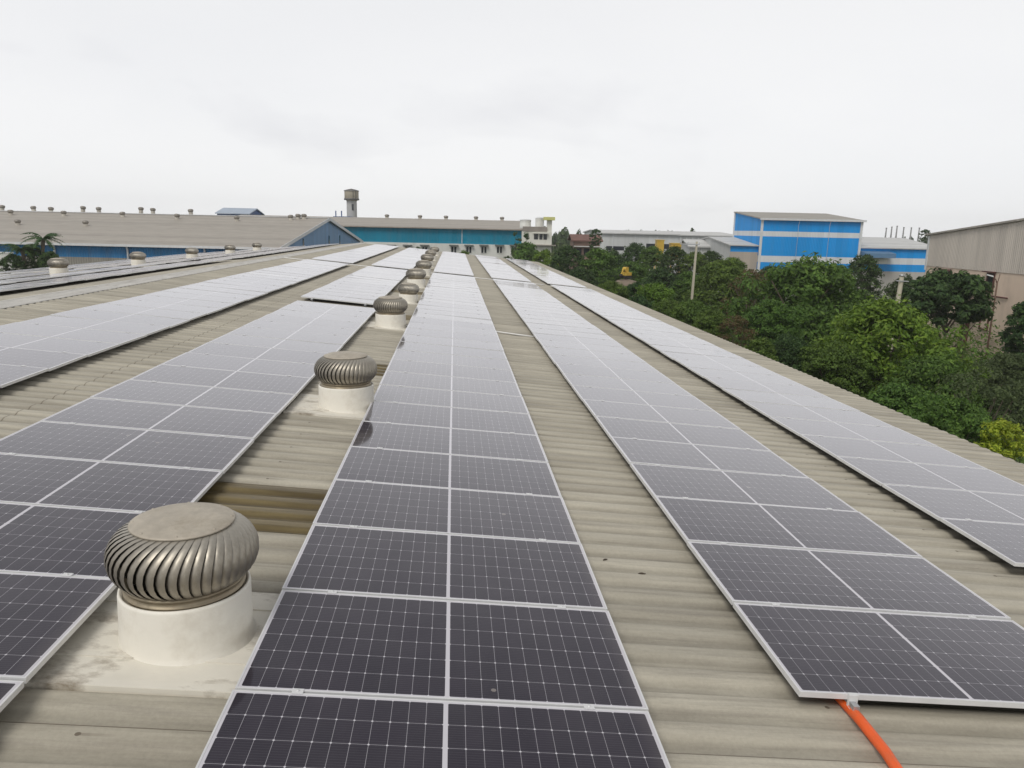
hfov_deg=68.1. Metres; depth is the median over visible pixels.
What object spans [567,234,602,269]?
tiled house
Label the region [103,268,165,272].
solar panel
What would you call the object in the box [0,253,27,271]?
shrub
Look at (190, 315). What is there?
solar panel
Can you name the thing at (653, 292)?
bush
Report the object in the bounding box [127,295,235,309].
solar panel
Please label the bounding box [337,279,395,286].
solar panel
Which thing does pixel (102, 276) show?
solar panel
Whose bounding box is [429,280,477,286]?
solar panel
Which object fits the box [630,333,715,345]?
solar panel
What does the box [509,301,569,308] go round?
solar panel
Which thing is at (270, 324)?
solar panel
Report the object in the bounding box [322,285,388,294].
solar panel
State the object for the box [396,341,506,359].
solar panel
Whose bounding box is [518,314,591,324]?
solar panel
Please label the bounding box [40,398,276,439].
solar panel
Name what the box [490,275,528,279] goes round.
solar panel
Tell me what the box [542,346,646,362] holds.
solar panel
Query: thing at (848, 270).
tree
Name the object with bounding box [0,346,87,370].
solar panel
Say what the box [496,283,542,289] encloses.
solar panel
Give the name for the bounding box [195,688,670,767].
solar panel
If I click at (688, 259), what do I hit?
tree
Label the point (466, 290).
solar panel
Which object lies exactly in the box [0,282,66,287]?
solar panel
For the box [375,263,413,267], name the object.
solar panel
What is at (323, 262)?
solar panel
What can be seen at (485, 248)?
window
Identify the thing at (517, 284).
solar panel
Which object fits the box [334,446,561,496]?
solar panel
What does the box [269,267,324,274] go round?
solar panel
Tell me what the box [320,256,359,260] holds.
solar panel
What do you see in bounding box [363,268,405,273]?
solar panel
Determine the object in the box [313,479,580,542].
solar panel
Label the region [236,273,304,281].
solar panel
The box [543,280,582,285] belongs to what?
solar panel
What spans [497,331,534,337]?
conduit pipe
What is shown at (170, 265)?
solar panel
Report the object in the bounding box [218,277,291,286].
solar panel
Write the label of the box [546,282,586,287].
solar panel
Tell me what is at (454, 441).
solar panel
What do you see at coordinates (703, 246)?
pale workshop
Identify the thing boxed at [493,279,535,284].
solar panel
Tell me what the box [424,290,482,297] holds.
solar panel
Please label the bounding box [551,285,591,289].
solar panel
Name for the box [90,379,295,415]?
solar panel
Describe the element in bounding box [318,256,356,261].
solar panel
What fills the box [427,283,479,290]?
solar panel
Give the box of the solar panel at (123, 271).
[85,269,155,274]
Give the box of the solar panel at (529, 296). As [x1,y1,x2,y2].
[503,293,556,299]
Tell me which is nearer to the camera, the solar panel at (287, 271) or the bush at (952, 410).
the bush at (952, 410)
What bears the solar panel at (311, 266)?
on the factory shed at (718, 691)
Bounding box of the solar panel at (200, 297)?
[145,291,246,303]
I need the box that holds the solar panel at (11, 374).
[0,364,48,387]
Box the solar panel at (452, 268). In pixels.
[435,267,470,270]
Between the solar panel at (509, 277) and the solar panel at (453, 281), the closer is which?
the solar panel at (453, 281)
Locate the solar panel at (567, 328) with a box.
[525,322,606,334]
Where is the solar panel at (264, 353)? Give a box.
[189,342,326,363]
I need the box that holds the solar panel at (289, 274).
[251,270,314,277]
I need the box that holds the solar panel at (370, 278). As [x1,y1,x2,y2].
[344,275,399,282]
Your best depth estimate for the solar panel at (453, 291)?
30.66 m
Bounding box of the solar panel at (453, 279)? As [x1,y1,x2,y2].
[431,277,476,282]
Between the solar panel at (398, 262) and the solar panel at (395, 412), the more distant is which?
the solar panel at (398, 262)
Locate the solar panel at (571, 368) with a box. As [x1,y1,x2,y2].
[555,362,675,383]
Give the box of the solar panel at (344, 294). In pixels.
[309,290,378,299]
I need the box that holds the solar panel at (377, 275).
[351,272,403,278]
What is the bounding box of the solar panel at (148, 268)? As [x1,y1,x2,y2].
[110,266,176,271]
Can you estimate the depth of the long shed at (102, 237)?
83.53 m
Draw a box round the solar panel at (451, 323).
[409,316,494,329]
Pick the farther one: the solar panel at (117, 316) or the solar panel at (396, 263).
the solar panel at (396, 263)
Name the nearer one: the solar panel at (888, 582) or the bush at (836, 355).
the solar panel at (888, 582)
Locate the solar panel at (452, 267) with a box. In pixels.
[436,265,469,268]
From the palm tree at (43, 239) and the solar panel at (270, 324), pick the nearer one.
the solar panel at (270, 324)
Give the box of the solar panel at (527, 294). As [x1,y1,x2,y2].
[502,291,553,297]
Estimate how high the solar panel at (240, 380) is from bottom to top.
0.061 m
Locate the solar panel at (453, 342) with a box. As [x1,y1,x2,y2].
[400,334,503,350]
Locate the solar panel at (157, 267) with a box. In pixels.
[124,265,185,269]
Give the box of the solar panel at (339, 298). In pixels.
[301,293,374,304]
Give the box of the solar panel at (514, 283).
[494,280,536,285]
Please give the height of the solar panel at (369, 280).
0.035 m
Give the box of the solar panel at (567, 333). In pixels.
[529,327,614,340]
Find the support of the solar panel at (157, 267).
on the factory shed at (718, 691)
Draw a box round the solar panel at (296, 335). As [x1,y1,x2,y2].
[227,326,350,345]
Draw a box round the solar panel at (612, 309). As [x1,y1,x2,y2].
[585,306,644,313]
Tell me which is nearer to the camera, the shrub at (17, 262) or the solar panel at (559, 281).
the solar panel at (559, 281)
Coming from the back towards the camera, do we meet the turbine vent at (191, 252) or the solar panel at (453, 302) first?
the turbine vent at (191, 252)
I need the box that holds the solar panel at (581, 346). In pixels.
[538,339,634,354]
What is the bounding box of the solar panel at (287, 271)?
[259,268,319,276]
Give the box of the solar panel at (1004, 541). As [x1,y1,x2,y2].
[940,518,1023,566]
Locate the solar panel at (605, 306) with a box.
[581,303,637,310]
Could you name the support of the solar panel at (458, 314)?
on the factory shed at (718, 691)
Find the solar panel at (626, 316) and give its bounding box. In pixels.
[596,312,661,321]
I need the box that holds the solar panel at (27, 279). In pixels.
[0,277,50,281]
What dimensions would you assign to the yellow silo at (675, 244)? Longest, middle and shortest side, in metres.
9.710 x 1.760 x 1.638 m
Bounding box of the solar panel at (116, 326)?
[21,315,169,335]
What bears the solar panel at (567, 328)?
on the mounting rail
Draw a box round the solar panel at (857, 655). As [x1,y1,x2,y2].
[733,602,1023,708]
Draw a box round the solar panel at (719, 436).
[595,416,770,450]
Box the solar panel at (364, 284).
[331,280,393,288]
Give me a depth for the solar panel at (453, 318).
21.63 m
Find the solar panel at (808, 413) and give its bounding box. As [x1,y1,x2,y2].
[744,401,893,426]
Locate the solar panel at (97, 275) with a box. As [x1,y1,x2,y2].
[55,273,130,278]
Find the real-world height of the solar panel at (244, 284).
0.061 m
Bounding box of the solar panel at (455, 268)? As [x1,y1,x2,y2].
[436,266,471,270]
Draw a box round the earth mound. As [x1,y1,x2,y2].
[616,279,642,296]
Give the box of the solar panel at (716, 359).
[661,351,761,366]
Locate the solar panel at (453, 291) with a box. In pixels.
[425,287,480,294]
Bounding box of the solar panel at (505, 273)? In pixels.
[487,271,522,275]
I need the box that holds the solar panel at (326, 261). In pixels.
[305,259,348,264]
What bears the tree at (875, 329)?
on the ground
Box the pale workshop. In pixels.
[680,239,710,271]
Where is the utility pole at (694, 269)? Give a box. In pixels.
[680,241,699,299]
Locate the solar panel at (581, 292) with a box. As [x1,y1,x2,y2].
[559,290,604,295]
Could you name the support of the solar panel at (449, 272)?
on the factory shed at (718, 691)
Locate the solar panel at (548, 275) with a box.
[532,273,564,277]
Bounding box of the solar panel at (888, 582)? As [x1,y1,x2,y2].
[687,541,1010,619]
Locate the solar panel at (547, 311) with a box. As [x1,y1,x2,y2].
[513,306,579,315]
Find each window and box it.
[481,246,486,252]
[496,246,502,252]
[606,246,623,249]
[646,244,668,248]
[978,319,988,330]
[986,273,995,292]
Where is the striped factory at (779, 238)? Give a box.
[733,212,866,295]
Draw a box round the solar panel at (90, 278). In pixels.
[17,277,101,283]
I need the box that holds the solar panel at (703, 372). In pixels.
[688,367,803,385]
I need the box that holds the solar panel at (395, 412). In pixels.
[362,401,537,434]
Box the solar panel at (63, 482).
[0,453,222,511]
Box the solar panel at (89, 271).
[57,269,117,273]
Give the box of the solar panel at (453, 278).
[431,275,475,280]
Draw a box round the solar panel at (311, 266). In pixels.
[286,263,336,269]
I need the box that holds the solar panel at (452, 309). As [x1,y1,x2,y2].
[416,304,489,314]
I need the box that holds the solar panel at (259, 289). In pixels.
[191,282,275,292]
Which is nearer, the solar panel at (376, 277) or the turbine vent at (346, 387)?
the turbine vent at (346, 387)
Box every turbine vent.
[23,502,279,698]
[47,258,68,274]
[129,252,145,264]
[185,247,198,257]
[224,244,235,253]
[252,242,261,250]
[283,351,376,419]
[361,296,407,330]
[398,268,425,288]
[398,283,418,304]
[416,260,431,276]
[421,254,434,267]
[425,250,436,260]
[430,247,439,256]
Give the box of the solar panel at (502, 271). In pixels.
[486,269,519,273]
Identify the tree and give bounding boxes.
[0,244,44,266]
[21,232,62,253]
[504,241,540,261]
[510,232,528,254]
[531,248,558,268]
[550,245,584,277]
[568,266,601,285]
[577,247,621,283]
[588,229,602,248]
[603,250,623,280]
[614,260,647,283]
[619,242,645,279]
[634,245,667,282]
[641,267,680,300]
[657,245,691,287]
[670,270,705,304]
[676,251,708,300]
[680,257,758,337]
[696,250,722,297]
[718,251,869,377]
[723,257,748,292]
[751,265,785,323]
[808,292,993,399]
[821,265,862,330]
[847,254,884,306]
[878,273,922,358]
[902,267,999,346]
[918,229,929,243]
[998,301,1023,360]
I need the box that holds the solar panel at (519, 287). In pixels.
[497,285,543,290]
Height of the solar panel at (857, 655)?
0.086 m
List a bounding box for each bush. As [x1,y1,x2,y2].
[597,280,628,298]
[621,281,646,298]
[627,294,653,308]
[633,281,679,308]
[650,298,688,323]
[676,298,712,329]
[692,309,733,341]
[717,315,757,346]
[735,298,809,363]
[743,337,778,360]
[767,332,809,370]
[796,340,881,397]
[866,379,947,423]
[870,350,991,410]
[911,396,994,443]
[928,358,1023,462]
[971,352,1023,440]
[974,418,1023,459]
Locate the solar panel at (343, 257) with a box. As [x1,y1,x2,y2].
[324,255,362,260]
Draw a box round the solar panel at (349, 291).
[315,287,385,296]
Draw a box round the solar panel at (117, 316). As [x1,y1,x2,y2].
[50,308,189,327]
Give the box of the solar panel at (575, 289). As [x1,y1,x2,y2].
[553,286,596,291]
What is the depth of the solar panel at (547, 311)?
26.71 m
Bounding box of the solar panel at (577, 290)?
[556,288,600,293]
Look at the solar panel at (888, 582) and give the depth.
6.33 m
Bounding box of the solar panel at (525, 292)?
[500,289,550,295]
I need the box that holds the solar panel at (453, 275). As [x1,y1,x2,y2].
[432,273,474,277]
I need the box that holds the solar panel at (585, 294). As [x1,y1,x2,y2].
[562,292,608,297]
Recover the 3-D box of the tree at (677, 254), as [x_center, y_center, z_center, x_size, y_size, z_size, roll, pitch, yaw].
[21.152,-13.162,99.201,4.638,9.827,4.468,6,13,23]
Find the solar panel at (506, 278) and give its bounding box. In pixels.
[491,276,530,281]
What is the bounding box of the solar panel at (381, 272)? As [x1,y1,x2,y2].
[358,269,405,275]
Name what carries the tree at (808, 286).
on the ground
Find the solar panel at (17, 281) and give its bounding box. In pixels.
[0,279,33,282]
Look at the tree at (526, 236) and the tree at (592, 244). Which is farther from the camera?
the tree at (592, 244)
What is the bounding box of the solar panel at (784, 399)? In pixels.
[722,388,860,411]
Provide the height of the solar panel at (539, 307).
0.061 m
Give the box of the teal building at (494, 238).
[238,215,522,258]
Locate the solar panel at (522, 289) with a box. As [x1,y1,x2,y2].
[499,287,546,292]
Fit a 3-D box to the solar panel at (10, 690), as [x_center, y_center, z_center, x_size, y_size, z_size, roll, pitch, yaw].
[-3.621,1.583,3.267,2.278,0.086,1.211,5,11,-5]
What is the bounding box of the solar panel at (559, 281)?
[541,279,578,283]
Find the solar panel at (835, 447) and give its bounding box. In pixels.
[800,434,986,468]
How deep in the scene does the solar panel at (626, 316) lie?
28.12 m
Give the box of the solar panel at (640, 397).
[571,385,714,410]
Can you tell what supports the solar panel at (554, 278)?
on the factory shed at (718, 691)
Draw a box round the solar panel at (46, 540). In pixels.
[0,502,142,577]
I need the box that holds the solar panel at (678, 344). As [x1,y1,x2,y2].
[639,338,727,351]
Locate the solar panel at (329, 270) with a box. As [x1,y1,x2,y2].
[278,264,332,271]
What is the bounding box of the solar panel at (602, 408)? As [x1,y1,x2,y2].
[582,399,739,428]
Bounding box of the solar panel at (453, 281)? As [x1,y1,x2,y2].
[429,278,476,284]
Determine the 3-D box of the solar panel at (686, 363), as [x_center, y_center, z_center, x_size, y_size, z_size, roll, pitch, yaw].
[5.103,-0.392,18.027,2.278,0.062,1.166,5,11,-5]
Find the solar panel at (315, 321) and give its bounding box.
[257,314,362,330]
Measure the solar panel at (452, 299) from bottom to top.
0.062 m
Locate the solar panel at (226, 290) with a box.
[177,284,267,296]
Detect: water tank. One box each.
[520,219,530,227]
[535,217,543,226]
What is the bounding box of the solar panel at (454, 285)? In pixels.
[428,282,478,288]
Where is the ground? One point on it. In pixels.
(904, 366)
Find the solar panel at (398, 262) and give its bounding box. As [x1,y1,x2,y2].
[380,260,415,264]
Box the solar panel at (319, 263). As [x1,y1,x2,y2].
[296,261,342,266]
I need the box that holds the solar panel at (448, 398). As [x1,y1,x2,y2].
[374,384,529,413]
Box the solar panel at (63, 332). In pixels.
[0,322,146,345]
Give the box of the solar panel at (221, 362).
[162,352,314,379]
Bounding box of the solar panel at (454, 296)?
[422,292,483,300]
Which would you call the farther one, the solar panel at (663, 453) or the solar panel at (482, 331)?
the solar panel at (482, 331)
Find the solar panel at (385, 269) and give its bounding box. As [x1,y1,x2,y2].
[365,267,405,272]
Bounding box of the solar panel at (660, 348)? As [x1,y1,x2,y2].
[649,344,744,358]
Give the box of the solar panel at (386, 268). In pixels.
[367,266,406,270]
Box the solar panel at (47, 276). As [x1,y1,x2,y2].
[6,274,79,279]
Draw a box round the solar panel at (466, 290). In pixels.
[426,286,480,292]
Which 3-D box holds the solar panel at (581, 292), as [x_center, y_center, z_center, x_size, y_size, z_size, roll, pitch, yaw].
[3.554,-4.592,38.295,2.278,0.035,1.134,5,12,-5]
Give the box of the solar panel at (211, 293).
[162,287,257,300]
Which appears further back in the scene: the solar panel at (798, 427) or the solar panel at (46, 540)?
the solar panel at (798, 427)
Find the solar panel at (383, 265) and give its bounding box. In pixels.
[372,263,411,268]
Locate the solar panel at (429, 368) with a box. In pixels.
[386,359,516,382]
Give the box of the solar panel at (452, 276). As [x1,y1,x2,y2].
[432,274,474,279]
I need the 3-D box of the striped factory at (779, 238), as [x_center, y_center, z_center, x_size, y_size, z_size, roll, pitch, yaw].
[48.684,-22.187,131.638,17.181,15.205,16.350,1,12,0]
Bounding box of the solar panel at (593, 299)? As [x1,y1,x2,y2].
[569,296,619,302]
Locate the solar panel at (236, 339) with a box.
[209,334,342,352]
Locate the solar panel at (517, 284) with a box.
[495,282,539,287]
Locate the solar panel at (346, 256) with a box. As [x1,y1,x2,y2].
[328,254,364,259]
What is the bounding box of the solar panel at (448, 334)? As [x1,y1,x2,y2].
[404,327,500,342]
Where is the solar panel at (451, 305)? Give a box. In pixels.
[418,301,487,310]
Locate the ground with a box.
[709,302,1022,457]
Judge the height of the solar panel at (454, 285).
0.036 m
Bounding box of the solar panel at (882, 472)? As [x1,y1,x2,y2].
[836,456,1023,494]
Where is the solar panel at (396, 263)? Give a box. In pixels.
[378,261,415,265]
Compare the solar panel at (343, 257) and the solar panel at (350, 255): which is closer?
the solar panel at (343, 257)
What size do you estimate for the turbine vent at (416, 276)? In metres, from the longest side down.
1.299 x 1.183 x 0.888 m
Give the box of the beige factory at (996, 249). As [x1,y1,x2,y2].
[916,218,1023,370]
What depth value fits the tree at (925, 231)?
210.41 m
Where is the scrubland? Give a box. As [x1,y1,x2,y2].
[551,242,616,277]
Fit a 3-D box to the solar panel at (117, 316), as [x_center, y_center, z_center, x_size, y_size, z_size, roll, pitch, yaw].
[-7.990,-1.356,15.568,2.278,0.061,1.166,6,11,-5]
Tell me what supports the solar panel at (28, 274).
on the factory shed at (718, 691)
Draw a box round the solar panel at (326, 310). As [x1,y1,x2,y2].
[280,304,372,317]
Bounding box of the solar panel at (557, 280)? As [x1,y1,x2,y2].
[539,278,575,282]
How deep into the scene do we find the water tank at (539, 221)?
122.65 m
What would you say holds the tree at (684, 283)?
on the ground
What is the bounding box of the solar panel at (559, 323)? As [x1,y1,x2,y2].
[522,318,598,328]
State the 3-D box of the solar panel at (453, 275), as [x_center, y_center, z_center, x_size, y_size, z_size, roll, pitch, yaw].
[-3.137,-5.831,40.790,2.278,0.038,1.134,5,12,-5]
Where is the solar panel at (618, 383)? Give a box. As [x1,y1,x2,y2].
[562,373,692,395]
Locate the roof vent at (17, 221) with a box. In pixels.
[14,219,20,224]
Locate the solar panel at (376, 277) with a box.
[349,274,401,280]
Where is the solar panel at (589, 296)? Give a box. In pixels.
[565,293,613,299]
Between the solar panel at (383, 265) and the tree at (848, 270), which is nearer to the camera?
the solar panel at (383, 265)
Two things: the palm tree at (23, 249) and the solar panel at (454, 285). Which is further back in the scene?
the palm tree at (23, 249)
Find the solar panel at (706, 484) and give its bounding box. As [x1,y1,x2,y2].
[630,463,856,510]
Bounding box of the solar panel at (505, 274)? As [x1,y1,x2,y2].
[488,272,523,276]
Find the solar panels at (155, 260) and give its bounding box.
[0,243,538,284]
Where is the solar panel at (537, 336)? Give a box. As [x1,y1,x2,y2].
[533,333,623,346]
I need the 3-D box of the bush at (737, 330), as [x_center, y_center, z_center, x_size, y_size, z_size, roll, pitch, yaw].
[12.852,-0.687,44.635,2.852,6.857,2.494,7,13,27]
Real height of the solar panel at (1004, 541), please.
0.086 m
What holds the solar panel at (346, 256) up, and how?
on the factory shed at (718, 691)
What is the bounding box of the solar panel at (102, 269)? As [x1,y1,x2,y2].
[67,267,128,272]
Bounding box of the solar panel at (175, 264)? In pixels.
[147,263,202,266]
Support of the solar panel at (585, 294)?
on the factory shed at (718, 691)
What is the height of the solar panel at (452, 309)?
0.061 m
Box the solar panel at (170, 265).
[142,264,193,267]
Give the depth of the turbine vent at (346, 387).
10.41 m
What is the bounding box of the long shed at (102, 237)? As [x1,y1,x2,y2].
[0,210,362,269]
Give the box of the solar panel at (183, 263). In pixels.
[155,262,208,265]
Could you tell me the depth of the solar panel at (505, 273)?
48.32 m
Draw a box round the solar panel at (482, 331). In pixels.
[407,322,497,335]
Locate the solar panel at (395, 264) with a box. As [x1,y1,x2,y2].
[376,262,414,266]
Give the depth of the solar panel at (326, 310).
20.17 m
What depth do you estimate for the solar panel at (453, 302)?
26.15 m
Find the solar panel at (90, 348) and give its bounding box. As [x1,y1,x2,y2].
[0,332,119,356]
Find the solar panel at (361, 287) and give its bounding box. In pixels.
[327,283,391,291]
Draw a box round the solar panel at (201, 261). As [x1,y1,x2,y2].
[173,260,218,263]
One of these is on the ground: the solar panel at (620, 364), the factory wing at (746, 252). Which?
the factory wing at (746, 252)
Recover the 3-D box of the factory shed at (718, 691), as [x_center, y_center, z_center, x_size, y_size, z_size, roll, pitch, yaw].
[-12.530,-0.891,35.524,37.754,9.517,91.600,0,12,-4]
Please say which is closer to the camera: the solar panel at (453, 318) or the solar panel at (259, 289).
the solar panel at (453, 318)
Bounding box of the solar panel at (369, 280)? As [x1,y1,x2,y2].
[340,277,397,284]
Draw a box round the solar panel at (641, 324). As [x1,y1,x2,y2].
[608,319,679,329]
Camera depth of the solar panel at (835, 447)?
11.20 m
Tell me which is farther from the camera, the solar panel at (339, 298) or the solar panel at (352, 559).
the solar panel at (339, 298)
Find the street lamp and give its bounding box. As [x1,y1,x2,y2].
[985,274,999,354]
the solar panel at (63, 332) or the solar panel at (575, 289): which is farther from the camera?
the solar panel at (575, 289)
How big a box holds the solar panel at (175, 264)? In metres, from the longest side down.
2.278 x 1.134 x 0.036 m
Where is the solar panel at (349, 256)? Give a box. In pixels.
[330,254,365,258]
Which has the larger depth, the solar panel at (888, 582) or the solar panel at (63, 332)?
the solar panel at (63, 332)
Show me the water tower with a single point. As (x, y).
(351, 197)
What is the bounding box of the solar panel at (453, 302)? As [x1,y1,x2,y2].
[419,298,486,307]
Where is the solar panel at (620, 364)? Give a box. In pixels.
[548,354,658,371]
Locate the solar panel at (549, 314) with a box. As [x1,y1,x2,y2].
[516,310,586,320]
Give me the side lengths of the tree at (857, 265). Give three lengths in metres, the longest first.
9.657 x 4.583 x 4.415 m
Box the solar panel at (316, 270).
[274,266,328,272]
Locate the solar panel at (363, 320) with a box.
[270,309,368,323]
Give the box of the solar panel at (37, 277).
[0,275,66,280]
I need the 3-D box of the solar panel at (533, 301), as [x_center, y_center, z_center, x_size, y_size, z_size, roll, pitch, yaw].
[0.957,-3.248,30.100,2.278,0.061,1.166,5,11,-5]
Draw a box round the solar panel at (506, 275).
[489,273,525,277]
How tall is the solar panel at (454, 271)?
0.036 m
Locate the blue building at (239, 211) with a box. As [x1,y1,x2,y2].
[215,208,264,214]
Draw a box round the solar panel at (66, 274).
[32,272,93,276]
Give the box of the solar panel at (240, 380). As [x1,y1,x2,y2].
[130,364,310,396]
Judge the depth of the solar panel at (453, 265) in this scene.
51.38 m
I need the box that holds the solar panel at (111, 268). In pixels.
[82,266,138,270]
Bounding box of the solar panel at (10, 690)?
[0,680,23,711]
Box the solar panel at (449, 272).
[434,270,473,275]
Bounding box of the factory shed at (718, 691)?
[0,243,1023,767]
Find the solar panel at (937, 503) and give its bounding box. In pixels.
[882,484,1023,523]
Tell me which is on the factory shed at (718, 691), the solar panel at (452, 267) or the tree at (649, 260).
the solar panel at (452, 267)
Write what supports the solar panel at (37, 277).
on the factory shed at (718, 691)
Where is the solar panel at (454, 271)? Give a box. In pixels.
[434,269,472,273]
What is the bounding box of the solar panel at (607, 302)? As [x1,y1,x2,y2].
[572,298,624,304]
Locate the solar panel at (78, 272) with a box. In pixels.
[41,270,105,275]
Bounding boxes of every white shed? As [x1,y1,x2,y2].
[583,229,679,272]
[665,231,732,272]
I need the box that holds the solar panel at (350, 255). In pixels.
[333,253,368,257]
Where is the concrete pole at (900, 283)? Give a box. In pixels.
[882,274,908,383]
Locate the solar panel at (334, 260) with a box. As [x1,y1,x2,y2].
[312,257,354,262]
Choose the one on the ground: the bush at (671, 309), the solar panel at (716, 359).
the bush at (671, 309)
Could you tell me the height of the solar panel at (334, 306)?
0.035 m
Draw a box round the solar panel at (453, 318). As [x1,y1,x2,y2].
[412,312,493,324]
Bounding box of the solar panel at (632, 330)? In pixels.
[622,328,701,339]
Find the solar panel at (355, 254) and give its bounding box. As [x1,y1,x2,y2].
[338,252,371,256]
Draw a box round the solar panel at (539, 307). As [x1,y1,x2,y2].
[511,303,573,311]
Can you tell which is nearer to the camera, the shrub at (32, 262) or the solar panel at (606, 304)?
the solar panel at (606, 304)
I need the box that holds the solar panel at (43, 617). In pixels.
[0,572,115,683]
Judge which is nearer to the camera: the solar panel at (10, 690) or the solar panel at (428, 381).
the solar panel at (10, 690)
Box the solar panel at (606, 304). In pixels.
[576,300,631,307]
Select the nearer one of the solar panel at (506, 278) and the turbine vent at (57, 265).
the turbine vent at (57, 265)
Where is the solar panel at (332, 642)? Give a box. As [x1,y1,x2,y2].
[235,590,648,710]
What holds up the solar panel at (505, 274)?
on the factory shed at (718, 691)
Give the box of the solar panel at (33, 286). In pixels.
[0,285,46,288]
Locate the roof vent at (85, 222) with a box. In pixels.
[82,220,88,225]
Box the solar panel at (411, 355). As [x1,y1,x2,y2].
[392,349,511,369]
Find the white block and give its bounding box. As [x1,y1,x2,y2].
[521,217,555,260]
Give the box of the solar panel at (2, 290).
[0,287,24,291]
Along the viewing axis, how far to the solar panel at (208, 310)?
17.78 m
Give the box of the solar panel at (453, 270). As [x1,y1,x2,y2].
[435,268,472,272]
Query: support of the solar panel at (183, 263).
on the factory shed at (718, 691)
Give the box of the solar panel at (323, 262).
[301,260,345,265]
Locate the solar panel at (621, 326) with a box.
[615,323,690,334]
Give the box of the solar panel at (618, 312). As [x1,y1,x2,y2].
[590,309,652,317]
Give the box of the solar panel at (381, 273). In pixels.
[356,271,404,276]
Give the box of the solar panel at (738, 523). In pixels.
[654,496,922,557]
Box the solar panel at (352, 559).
[282,524,606,610]
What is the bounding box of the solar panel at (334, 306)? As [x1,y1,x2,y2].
[291,300,375,313]
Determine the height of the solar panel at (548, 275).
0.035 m
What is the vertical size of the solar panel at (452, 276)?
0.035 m
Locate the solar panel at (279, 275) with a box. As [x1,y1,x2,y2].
[246,272,309,279]
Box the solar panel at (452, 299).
[421,295,484,303]
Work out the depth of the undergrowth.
57.88 m
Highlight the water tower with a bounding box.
[344,189,358,216]
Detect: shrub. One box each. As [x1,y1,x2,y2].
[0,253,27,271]
[20,243,41,268]
[35,251,58,267]
[719,269,772,342]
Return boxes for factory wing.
[698,237,758,286]
[859,237,926,299]
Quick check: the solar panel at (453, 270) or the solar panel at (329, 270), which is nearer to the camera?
the solar panel at (329, 270)
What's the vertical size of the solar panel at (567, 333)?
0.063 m
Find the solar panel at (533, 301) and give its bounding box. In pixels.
[507,298,564,305]
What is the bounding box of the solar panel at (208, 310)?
[106,299,221,314]
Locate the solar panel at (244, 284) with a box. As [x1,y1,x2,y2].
[203,279,283,289]
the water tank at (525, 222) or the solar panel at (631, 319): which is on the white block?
the water tank at (525, 222)
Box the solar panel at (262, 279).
[227,275,297,284]
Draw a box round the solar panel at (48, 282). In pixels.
[3,279,85,285]
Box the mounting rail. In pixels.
[842,699,859,712]
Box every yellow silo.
[654,240,664,267]
[669,243,680,271]
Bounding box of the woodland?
[544,226,927,252]
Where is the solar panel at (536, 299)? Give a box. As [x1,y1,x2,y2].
[505,295,560,302]
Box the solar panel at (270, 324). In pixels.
[243,319,356,336]
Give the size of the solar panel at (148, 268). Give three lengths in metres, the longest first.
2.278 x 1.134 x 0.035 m
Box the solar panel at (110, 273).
[70,271,143,276]
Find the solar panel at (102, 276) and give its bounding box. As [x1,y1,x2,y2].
[40,274,116,280]
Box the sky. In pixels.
[0,0,1023,241]
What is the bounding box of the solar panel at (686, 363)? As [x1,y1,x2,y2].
[673,358,781,375]
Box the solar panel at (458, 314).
[414,308,491,319]
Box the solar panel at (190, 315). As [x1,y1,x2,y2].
[80,303,206,320]
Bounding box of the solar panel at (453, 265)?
[437,263,470,267]
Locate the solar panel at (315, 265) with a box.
[292,262,339,268]
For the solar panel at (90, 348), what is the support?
on the factory shed at (718, 691)
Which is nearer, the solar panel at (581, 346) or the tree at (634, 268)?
the solar panel at (581, 346)
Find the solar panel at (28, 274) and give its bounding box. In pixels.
[0,273,48,276]
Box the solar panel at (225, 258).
[201,256,247,260]
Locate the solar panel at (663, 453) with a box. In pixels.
[610,437,808,477]
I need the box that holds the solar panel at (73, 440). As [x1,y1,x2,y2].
[0,421,253,473]
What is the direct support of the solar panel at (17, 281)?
on the factory shed at (718, 691)
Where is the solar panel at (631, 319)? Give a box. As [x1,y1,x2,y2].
[601,315,668,324]
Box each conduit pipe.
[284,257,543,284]
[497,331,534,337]
[835,699,902,767]
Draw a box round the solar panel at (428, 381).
[380,371,521,396]
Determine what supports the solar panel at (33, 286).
on the factory shed at (718, 691)
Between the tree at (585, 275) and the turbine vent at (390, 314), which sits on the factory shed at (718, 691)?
the turbine vent at (390, 314)
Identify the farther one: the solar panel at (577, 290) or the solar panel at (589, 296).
the solar panel at (577, 290)
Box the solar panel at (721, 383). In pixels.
[704,376,829,397]
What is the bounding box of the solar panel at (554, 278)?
[538,277,571,280]
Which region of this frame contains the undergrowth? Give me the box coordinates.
[675,283,1023,463]
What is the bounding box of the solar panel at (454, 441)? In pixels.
[350,421,547,462]
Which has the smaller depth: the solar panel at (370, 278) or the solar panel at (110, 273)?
the solar panel at (110, 273)
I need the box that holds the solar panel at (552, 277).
[535,275,569,279]
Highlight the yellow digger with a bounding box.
[619,267,631,278]
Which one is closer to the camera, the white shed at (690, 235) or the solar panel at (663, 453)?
the solar panel at (663, 453)
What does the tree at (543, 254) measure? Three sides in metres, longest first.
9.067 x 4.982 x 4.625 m
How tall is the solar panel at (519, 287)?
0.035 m
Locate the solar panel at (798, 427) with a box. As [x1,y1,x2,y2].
[769,416,936,445]

